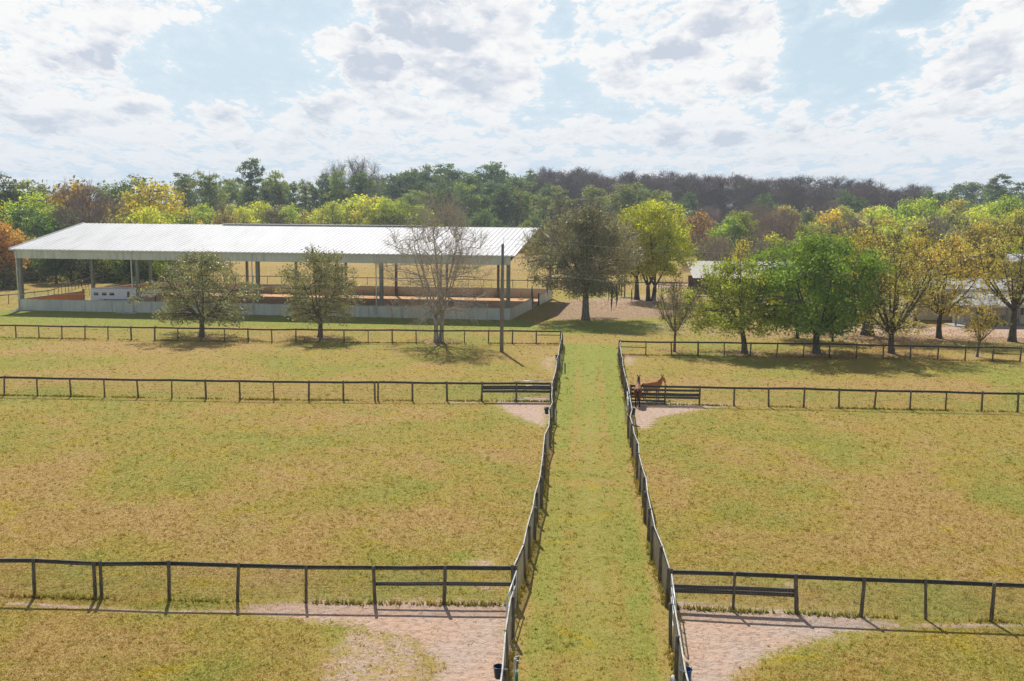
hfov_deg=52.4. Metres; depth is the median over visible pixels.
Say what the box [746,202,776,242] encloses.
bare tree
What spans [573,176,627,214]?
cypress tree
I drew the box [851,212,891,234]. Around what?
broadleaf tree
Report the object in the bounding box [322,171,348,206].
pine tree
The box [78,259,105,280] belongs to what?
broadleaf tree
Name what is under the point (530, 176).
pine tree
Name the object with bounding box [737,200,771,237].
bare tree
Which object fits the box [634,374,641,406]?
horse
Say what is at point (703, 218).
broadleaf tree
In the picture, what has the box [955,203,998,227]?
broadleaf tree
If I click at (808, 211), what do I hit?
broadleaf tree
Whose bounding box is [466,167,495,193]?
pine tree
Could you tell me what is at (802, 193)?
cypress tree
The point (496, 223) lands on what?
pine tree
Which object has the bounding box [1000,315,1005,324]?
garden chair
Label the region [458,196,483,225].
pine tree
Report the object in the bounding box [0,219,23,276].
broadleaf tree
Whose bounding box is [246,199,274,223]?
broadleaf tree
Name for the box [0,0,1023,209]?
sky
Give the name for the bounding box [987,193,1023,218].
broadleaf tree
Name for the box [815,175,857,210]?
cypress tree
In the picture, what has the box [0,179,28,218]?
pine tree
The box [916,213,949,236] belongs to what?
bare tree
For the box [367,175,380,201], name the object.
pine tree
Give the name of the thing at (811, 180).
cypress tree
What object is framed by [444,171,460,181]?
pine tree
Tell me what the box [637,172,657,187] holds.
cypress tree
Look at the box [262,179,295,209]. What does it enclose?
pine tree
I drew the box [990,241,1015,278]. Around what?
broadleaf tree
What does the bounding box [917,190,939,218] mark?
pine tree
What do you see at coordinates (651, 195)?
pine tree
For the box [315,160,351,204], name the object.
bare tree
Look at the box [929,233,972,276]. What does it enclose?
broadleaf tree
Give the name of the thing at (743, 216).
broadleaf tree
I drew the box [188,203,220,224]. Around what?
broadleaf tree
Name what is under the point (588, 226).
live oak
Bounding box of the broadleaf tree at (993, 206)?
[980,200,1013,215]
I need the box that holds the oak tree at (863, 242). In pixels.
[828,220,930,335]
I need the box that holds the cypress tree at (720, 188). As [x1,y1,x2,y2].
[709,174,731,233]
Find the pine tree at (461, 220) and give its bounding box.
[446,212,466,226]
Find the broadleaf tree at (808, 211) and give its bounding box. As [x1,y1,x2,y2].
[793,204,821,224]
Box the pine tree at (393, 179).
[382,173,410,202]
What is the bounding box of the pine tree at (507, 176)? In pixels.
[497,173,511,189]
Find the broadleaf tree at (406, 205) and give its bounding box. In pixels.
[378,199,420,226]
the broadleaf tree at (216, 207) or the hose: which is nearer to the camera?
the hose
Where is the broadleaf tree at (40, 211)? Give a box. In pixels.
[22,206,62,235]
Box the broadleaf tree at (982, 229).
[960,221,1002,249]
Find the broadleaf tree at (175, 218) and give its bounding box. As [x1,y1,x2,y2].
[146,208,191,223]
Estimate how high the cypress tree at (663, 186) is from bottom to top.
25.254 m
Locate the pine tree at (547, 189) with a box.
[535,183,567,225]
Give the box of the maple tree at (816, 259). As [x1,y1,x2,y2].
[730,230,898,353]
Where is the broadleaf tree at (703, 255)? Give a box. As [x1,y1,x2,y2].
[692,240,714,260]
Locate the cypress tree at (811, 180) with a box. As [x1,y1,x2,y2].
[782,174,822,208]
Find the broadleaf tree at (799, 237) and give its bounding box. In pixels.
[785,230,809,260]
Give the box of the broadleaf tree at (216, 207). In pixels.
[208,200,233,224]
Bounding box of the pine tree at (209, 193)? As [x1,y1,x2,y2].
[185,167,231,207]
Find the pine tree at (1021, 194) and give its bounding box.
[1014,193,1023,203]
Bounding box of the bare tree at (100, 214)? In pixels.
[30,176,133,230]
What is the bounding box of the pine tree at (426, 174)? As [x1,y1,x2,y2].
[407,171,436,190]
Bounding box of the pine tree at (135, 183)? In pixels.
[120,173,148,211]
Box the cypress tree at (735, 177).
[718,172,744,217]
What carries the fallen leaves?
on the ground at (718, 654)
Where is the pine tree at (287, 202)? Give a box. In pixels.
[277,181,306,212]
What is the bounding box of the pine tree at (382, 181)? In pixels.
[374,175,389,187]
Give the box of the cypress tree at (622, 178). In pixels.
[609,171,644,205]
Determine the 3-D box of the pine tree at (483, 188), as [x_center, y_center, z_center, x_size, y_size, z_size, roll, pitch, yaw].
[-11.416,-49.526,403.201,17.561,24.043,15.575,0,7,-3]
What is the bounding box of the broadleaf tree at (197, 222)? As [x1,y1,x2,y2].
[166,205,202,223]
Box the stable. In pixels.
[880,278,1023,327]
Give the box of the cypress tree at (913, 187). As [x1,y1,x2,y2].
[898,182,936,200]
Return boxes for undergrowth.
[0,237,1012,291]
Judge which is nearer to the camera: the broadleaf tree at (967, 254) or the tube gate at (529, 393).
the tube gate at (529, 393)
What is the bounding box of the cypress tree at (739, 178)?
[727,174,759,215]
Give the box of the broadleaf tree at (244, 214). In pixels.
[227,205,263,223]
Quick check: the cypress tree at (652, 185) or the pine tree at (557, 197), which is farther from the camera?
the cypress tree at (652, 185)
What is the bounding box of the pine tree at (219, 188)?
[200,180,227,207]
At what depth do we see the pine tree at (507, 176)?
436.17 m
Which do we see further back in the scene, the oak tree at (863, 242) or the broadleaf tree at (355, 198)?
the broadleaf tree at (355, 198)
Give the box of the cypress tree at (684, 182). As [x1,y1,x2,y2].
[669,175,696,230]
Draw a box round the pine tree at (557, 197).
[547,185,571,223]
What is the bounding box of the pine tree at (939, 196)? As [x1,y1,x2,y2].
[933,191,948,212]
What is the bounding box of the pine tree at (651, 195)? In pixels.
[643,188,659,210]
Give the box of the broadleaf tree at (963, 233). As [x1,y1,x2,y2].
[944,221,980,245]
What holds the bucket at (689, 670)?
hanging from the fence at (674, 641)
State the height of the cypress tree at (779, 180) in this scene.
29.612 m
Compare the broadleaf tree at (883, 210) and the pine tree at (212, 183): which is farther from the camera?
the pine tree at (212, 183)
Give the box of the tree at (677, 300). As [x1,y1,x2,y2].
[650,272,708,351]
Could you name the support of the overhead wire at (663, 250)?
attached to the utility pole
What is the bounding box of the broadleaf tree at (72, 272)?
[58,259,94,282]
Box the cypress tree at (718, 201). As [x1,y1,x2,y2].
[698,184,729,236]
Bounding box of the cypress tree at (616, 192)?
[606,183,636,210]
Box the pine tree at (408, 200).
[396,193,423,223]
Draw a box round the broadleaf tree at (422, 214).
[408,204,441,226]
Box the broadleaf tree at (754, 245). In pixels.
[736,234,762,261]
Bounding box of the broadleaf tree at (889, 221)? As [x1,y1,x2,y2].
[865,214,902,234]
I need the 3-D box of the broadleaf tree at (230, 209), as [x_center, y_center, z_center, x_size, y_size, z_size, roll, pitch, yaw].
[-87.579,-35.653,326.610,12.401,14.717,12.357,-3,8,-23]
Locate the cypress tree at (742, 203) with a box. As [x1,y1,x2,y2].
[733,183,765,240]
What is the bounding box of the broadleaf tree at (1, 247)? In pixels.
[0,223,17,271]
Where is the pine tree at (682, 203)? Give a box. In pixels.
[671,201,689,227]
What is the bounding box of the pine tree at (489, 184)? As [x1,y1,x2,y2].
[482,181,510,216]
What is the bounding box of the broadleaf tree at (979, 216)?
[948,210,994,238]
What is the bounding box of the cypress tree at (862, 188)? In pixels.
[848,184,879,210]
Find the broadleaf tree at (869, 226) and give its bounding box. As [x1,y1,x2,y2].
[853,222,887,245]
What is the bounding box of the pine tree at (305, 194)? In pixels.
[292,179,318,212]
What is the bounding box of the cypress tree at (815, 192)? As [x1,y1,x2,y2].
[800,187,826,223]
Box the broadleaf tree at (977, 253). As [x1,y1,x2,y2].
[971,242,1012,278]
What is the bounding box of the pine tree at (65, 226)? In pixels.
[57,215,79,230]
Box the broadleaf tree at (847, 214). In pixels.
[826,204,866,235]
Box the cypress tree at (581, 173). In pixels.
[563,166,607,209]
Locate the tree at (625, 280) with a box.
[617,270,633,296]
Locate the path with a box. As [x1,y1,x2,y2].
[510,343,673,680]
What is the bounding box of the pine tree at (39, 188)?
[5,179,55,211]
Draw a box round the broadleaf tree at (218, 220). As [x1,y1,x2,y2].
[209,206,241,224]
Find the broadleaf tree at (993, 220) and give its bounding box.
[975,216,1012,242]
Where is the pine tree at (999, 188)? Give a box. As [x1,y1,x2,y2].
[981,173,1014,202]
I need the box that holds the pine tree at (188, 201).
[171,171,197,209]
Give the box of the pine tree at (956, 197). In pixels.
[935,190,969,215]
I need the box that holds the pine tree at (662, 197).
[643,190,674,229]
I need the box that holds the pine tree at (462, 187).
[452,182,479,217]
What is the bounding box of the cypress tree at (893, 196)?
[881,188,912,217]
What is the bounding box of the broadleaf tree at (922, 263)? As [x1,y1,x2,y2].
[902,251,939,277]
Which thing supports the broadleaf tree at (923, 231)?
on the ground at (718, 654)
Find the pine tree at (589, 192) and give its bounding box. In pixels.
[579,184,611,217]
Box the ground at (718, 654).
[0,208,1023,680]
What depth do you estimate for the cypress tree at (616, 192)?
439.01 m
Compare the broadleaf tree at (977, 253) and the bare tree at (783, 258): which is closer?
the broadleaf tree at (977, 253)
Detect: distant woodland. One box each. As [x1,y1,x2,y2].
[0,175,981,227]
[557,190,899,237]
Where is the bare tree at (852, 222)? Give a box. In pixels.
[838,216,871,236]
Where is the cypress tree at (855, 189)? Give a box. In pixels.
[831,184,860,204]
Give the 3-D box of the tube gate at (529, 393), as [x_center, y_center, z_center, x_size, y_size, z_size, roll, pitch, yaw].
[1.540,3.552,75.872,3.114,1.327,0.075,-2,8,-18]
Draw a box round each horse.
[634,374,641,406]
[641,374,665,399]
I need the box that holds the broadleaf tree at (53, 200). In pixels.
[44,180,111,224]
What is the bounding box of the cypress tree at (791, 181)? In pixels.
[777,176,817,206]
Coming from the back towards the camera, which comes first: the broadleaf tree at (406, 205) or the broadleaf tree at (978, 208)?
the broadleaf tree at (406, 205)
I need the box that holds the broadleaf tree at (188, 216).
[171,213,203,223]
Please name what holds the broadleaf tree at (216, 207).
on the ground at (718, 654)
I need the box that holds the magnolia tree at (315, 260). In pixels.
[271,242,364,336]
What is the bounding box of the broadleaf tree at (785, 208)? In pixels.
[763,204,810,245]
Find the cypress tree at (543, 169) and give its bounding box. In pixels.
[534,167,556,223]
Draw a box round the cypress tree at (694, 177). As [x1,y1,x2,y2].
[673,172,705,236]
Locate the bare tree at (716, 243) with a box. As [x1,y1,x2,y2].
[694,233,731,260]
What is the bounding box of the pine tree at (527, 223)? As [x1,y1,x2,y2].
[517,220,532,227]
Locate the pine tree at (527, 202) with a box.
[517,190,539,219]
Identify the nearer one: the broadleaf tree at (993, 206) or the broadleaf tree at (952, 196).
the broadleaf tree at (993, 206)
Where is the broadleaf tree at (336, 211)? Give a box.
[305,200,348,225]
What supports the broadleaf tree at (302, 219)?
on the ground at (718, 654)
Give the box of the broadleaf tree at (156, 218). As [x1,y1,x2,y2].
[119,204,169,223]
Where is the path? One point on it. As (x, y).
(558, 443)
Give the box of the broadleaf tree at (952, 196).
[935,190,967,204]
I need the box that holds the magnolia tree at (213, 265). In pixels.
[123,248,265,336]
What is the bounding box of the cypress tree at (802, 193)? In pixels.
[781,185,820,218]
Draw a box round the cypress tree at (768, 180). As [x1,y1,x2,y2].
[751,176,780,191]
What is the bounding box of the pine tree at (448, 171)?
[431,167,469,186]
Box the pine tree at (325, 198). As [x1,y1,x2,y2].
[319,184,343,224]
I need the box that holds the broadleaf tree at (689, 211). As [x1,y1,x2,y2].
[677,206,701,239]
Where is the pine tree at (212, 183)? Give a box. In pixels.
[195,180,215,207]
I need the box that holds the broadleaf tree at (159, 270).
[152,260,188,280]
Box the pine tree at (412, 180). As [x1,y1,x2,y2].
[392,170,434,204]
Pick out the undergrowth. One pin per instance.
(11, 282)
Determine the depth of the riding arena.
136.31 m
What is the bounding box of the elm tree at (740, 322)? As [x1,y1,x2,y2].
[672,251,802,353]
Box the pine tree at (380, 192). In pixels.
[371,178,389,200]
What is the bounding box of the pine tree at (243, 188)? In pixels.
[226,182,254,207]
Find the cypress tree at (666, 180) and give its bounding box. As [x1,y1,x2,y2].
[645,175,678,204]
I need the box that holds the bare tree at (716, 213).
[690,202,724,242]
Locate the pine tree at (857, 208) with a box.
[846,194,871,222]
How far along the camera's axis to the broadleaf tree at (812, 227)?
248.32 m
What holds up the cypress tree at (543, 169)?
on the ground at (718, 654)
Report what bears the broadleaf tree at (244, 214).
on the ground at (718, 654)
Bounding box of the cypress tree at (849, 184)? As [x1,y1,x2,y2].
[834,179,861,195]
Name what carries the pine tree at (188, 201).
on the ground at (718, 654)
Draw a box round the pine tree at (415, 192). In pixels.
[406,190,430,212]
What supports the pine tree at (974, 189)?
on the ground at (718, 654)
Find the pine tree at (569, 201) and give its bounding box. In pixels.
[553,196,582,217]
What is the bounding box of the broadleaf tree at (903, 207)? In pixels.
[888,197,930,226]
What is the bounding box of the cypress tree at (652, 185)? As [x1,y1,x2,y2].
[641,175,678,206]
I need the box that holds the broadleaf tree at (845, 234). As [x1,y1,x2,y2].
[832,224,861,255]
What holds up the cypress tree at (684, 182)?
on the ground at (718, 654)
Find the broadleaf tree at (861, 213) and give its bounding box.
[854,206,891,233]
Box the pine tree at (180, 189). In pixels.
[165,175,203,209]
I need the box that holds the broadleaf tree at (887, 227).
[876,224,904,237]
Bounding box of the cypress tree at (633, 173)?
[613,169,652,188]
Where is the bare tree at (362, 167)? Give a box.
[338,156,389,216]
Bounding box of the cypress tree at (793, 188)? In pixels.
[777,181,808,211]
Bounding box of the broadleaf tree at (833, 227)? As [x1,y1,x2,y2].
[817,219,846,255]
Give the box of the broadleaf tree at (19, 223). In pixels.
[0,204,59,242]
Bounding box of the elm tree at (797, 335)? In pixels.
[766,272,812,338]
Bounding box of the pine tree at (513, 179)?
[498,173,542,227]
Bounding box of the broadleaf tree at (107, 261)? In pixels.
[98,259,123,273]
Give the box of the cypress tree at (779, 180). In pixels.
[767,176,791,211]
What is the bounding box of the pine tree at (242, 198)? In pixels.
[233,186,263,221]
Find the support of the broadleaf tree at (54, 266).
on the ground at (718, 654)
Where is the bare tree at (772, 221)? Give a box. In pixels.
[745,208,797,251]
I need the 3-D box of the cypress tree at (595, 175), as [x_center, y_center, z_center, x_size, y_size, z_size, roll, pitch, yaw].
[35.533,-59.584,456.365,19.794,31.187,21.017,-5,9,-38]
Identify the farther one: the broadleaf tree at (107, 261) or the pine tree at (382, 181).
the pine tree at (382, 181)
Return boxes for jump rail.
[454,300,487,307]
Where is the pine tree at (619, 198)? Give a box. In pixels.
[604,183,638,219]
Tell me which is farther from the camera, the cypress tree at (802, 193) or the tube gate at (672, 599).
the cypress tree at (802, 193)
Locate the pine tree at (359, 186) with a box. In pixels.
[343,171,379,200]
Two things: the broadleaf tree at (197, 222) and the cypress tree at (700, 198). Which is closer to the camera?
the broadleaf tree at (197, 222)
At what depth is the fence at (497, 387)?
75.05 m
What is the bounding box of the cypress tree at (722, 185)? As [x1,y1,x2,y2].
[705,177,742,236]
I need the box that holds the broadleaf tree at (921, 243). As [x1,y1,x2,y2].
[896,234,939,277]
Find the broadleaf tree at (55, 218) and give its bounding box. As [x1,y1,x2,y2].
[29,206,78,233]
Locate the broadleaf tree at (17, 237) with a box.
[0,221,34,286]
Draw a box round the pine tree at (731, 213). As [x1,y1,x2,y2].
[723,210,736,222]
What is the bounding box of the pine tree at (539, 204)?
[528,194,552,222]
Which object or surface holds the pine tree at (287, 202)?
on the ground at (718, 654)
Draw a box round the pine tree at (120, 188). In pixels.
[97,179,143,223]
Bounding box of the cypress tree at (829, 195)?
[812,187,844,225]
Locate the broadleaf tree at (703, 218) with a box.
[685,205,715,257]
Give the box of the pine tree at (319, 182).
[310,173,329,221]
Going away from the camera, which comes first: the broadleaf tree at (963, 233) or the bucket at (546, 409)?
the bucket at (546, 409)
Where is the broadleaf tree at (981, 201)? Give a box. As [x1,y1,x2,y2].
[971,185,1022,203]
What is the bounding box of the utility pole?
[500,242,503,351]
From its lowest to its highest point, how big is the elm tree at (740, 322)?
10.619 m
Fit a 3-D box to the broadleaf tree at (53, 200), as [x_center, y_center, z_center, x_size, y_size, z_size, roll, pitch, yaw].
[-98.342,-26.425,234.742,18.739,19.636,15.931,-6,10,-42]
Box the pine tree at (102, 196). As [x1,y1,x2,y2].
[91,183,111,220]
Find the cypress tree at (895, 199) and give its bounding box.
[885,188,904,217]
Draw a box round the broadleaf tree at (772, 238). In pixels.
[759,230,790,260]
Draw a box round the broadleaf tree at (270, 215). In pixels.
[260,204,289,223]
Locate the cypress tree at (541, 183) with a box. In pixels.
[523,177,561,225]
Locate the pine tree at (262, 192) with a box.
[254,184,274,212]
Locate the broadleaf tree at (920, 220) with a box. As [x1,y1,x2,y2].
[895,215,942,251]
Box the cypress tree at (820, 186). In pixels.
[808,179,834,205]
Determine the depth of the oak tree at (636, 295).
158.23 m
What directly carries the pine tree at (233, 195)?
on the ground at (718, 654)
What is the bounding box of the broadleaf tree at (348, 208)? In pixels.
[325,199,374,224]
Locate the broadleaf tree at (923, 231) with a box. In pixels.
[898,220,942,265]
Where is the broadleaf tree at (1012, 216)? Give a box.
[998,207,1023,231]
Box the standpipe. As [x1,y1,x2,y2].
[514,656,520,680]
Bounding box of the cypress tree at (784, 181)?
[774,177,804,202]
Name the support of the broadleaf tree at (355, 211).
on the ground at (718, 654)
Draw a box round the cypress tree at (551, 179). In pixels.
[540,171,572,227]
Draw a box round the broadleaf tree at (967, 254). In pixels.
[931,235,981,278]
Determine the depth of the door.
128.69 m
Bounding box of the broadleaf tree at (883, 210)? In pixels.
[860,204,904,232]
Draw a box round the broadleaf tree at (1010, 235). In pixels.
[991,223,1020,264]
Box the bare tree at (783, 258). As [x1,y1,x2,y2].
[770,240,792,261]
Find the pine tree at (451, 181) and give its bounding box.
[430,176,459,193]
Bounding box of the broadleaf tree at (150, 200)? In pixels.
[108,177,192,223]
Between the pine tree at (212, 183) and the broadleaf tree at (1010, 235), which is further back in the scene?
the pine tree at (212, 183)
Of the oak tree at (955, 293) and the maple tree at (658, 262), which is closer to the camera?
the oak tree at (955, 293)
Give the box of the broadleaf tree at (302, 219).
[288,208,313,225]
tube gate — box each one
[506,570,516,618]
[513,379,552,398]
[670,574,676,624]
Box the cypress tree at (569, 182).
[549,173,587,217]
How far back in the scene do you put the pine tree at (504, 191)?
349.88 m
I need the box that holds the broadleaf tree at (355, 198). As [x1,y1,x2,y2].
[335,194,371,222]
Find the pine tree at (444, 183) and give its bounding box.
[428,179,455,199]
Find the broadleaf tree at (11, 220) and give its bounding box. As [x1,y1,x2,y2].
[0,205,22,225]
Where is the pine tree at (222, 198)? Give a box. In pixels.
[202,187,228,209]
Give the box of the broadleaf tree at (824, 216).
[812,207,854,243]
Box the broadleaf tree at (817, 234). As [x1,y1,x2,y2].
[799,229,827,256]
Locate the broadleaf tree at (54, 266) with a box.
[29,258,84,283]
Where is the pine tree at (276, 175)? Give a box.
[257,169,293,217]
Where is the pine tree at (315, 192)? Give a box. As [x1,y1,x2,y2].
[303,185,328,214]
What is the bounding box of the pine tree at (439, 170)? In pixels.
[429,163,453,225]
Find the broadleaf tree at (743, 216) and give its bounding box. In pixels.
[718,210,759,243]
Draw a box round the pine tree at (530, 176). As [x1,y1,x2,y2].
[520,167,541,215]
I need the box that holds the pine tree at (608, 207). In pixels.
[592,195,617,225]
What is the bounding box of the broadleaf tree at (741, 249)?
[729,236,755,260]
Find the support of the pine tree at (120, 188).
on the ground at (718, 654)
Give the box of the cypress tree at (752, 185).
[734,178,779,237]
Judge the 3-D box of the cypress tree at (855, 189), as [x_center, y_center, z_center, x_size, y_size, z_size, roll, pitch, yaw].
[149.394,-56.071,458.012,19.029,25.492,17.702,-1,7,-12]
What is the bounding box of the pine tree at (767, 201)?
[748,191,778,216]
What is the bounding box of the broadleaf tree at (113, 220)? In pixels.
[101,211,138,223]
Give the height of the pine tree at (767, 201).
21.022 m
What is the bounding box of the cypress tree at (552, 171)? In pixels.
[538,169,571,216]
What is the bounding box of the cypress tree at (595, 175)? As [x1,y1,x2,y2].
[574,171,617,202]
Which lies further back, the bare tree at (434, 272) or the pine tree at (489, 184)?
the pine tree at (489, 184)
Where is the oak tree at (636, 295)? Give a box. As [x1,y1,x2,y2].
[612,217,660,299]
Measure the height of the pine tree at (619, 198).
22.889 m
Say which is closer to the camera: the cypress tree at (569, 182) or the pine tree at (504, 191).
the pine tree at (504, 191)
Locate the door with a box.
[957,309,963,322]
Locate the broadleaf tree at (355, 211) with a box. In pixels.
[347,193,400,224]
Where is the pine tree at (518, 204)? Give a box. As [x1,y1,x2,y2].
[506,186,527,226]
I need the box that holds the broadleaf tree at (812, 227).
[792,221,829,248]
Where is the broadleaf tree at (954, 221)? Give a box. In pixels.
[935,209,973,240]
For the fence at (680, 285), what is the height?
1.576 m
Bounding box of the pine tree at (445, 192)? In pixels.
[431,184,471,225]
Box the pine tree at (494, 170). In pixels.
[476,161,511,191]
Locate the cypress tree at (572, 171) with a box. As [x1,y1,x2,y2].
[566,168,586,205]
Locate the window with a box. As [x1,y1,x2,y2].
[975,307,983,314]
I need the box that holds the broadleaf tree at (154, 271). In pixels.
[146,260,161,274]
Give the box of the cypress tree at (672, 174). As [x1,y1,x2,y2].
[651,170,688,202]
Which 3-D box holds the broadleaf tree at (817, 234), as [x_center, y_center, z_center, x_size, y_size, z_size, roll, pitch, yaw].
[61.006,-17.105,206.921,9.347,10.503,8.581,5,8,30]
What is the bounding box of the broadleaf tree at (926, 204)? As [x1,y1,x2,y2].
[898,196,958,230]
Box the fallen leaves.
[168,301,1023,359]
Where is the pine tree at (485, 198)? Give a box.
[469,194,496,226]
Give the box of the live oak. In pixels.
[516,193,649,320]
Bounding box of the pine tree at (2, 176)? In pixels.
[0,171,17,212]
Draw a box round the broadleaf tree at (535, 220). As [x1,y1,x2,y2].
[520,216,549,232]
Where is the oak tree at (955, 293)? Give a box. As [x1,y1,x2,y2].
[885,232,1001,338]
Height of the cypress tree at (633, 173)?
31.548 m
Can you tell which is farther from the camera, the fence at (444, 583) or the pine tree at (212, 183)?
the pine tree at (212, 183)
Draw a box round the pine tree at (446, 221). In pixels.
[438,202,463,226]
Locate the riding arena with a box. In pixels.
[8,222,554,319]
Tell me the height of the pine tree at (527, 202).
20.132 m
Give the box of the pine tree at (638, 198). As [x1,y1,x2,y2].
[618,181,651,218]
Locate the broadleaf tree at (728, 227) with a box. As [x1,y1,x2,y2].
[705,215,748,255]
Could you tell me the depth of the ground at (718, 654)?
53.22 m
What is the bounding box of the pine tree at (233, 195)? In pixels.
[218,177,245,206]
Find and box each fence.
[0,275,663,303]
[0,324,560,343]
[0,376,551,401]
[0,558,514,604]
[500,596,514,680]
[514,332,562,604]
[618,341,669,607]
[619,340,1021,361]
[630,384,1023,411]
[658,282,729,290]
[668,568,1023,622]
[668,603,688,680]
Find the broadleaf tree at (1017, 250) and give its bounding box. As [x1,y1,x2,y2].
[996,236,1023,278]
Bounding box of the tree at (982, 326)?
[960,296,1011,356]
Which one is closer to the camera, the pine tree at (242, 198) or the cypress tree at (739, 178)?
the pine tree at (242, 198)
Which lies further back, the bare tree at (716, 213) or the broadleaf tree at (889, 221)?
the bare tree at (716, 213)
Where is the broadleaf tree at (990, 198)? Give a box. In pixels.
[983,192,1020,207]
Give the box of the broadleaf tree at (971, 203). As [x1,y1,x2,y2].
[964,198,991,212]
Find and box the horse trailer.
[90,287,161,300]
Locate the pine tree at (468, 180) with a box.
[452,172,494,207]
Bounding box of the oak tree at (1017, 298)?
[955,207,1023,341]
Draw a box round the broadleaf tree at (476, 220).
[462,208,505,227]
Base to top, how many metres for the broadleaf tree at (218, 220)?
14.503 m
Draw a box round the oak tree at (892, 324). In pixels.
[817,223,968,353]
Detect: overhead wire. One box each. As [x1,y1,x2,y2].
[0,268,500,294]
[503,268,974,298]
[510,239,986,255]
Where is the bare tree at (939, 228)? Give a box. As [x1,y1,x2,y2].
[910,215,960,240]
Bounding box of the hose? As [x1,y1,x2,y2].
[515,669,517,680]
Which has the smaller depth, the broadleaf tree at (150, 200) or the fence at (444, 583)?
the fence at (444, 583)
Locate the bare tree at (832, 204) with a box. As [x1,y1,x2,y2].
[813,197,849,230]
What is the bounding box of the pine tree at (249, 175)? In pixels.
[233,156,273,206]
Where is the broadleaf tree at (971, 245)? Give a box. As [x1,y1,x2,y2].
[964,234,988,270]
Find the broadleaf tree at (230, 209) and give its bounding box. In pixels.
[222,204,247,223]
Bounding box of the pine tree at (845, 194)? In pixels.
[827,188,855,225]
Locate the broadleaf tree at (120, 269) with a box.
[107,259,155,282]
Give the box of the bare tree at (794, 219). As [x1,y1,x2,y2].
[754,205,806,252]
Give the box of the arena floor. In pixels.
[144,292,537,307]
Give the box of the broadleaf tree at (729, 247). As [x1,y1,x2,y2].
[711,235,740,259]
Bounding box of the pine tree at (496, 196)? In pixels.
[486,193,510,222]
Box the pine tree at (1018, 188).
[1005,182,1023,199]
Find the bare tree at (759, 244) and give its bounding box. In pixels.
[742,239,776,260]
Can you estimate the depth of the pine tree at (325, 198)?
350.50 m
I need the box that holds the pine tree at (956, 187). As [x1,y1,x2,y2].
[947,182,973,199]
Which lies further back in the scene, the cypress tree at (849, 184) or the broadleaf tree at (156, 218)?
the cypress tree at (849, 184)
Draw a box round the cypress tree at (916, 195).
[896,188,934,206]
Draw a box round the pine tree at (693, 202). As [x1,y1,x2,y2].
[678,191,697,222]
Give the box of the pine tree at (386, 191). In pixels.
[377,182,402,211]
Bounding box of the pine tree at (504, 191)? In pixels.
[484,185,518,226]
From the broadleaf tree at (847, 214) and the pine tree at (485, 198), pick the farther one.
the pine tree at (485, 198)
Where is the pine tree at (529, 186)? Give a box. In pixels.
[498,179,541,223]
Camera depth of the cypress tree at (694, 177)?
478.56 m
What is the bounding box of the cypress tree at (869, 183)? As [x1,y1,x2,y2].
[858,178,893,212]
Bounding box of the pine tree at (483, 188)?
[475,183,496,209]
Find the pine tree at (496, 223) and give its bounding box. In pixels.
[490,220,507,227]
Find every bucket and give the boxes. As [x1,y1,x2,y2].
[493,660,505,679]
[544,405,549,413]
[679,661,692,680]
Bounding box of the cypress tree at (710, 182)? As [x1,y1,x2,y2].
[691,174,728,238]
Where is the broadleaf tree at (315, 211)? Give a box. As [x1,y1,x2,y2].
[303,208,324,225]
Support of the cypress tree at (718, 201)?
on the ground at (718, 654)
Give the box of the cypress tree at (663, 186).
[653,183,678,209]
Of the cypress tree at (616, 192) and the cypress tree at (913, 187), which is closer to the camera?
the cypress tree at (616, 192)
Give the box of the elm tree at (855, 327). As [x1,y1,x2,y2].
[809,296,872,341]
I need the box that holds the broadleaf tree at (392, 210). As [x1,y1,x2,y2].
[352,196,413,226]
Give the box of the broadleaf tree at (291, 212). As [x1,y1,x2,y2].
[275,203,310,223]
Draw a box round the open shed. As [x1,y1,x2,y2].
[679,261,834,289]
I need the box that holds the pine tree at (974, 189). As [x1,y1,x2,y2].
[959,181,986,201]
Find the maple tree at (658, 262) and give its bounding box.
[615,193,700,300]
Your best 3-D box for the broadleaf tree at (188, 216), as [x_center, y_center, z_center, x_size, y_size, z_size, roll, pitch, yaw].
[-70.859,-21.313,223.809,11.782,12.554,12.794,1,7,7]
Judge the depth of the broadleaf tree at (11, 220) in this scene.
212.04 m
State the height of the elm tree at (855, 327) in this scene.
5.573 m
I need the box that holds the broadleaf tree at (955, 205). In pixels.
[935,198,975,224]
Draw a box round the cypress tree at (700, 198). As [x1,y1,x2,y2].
[676,181,719,237]
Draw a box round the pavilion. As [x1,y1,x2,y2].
[966,254,1023,276]
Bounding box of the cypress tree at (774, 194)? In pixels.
[753,187,781,209]
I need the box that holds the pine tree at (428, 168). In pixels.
[406,163,450,189]
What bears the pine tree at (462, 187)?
on the ground at (718, 654)
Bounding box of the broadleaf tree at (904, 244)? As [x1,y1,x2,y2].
[884,234,913,275]
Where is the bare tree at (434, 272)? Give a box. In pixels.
[366,185,500,342]
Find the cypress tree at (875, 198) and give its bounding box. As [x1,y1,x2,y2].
[858,186,895,219]
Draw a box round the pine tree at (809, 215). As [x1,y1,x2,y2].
[798,211,820,229]
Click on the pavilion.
(1009, 257)
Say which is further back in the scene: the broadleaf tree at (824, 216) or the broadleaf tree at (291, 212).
the broadleaf tree at (291, 212)
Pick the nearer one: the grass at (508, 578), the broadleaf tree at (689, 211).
the grass at (508, 578)
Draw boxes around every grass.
[0,266,1023,680]
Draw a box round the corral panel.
[355,290,374,301]
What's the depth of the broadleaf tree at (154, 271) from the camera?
188.21 m
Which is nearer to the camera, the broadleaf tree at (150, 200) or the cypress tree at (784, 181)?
the broadleaf tree at (150, 200)
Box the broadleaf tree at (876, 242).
[855,233,886,265]
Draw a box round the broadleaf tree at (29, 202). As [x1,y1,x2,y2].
[0,189,60,230]
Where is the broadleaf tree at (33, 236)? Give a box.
[17,234,46,280]

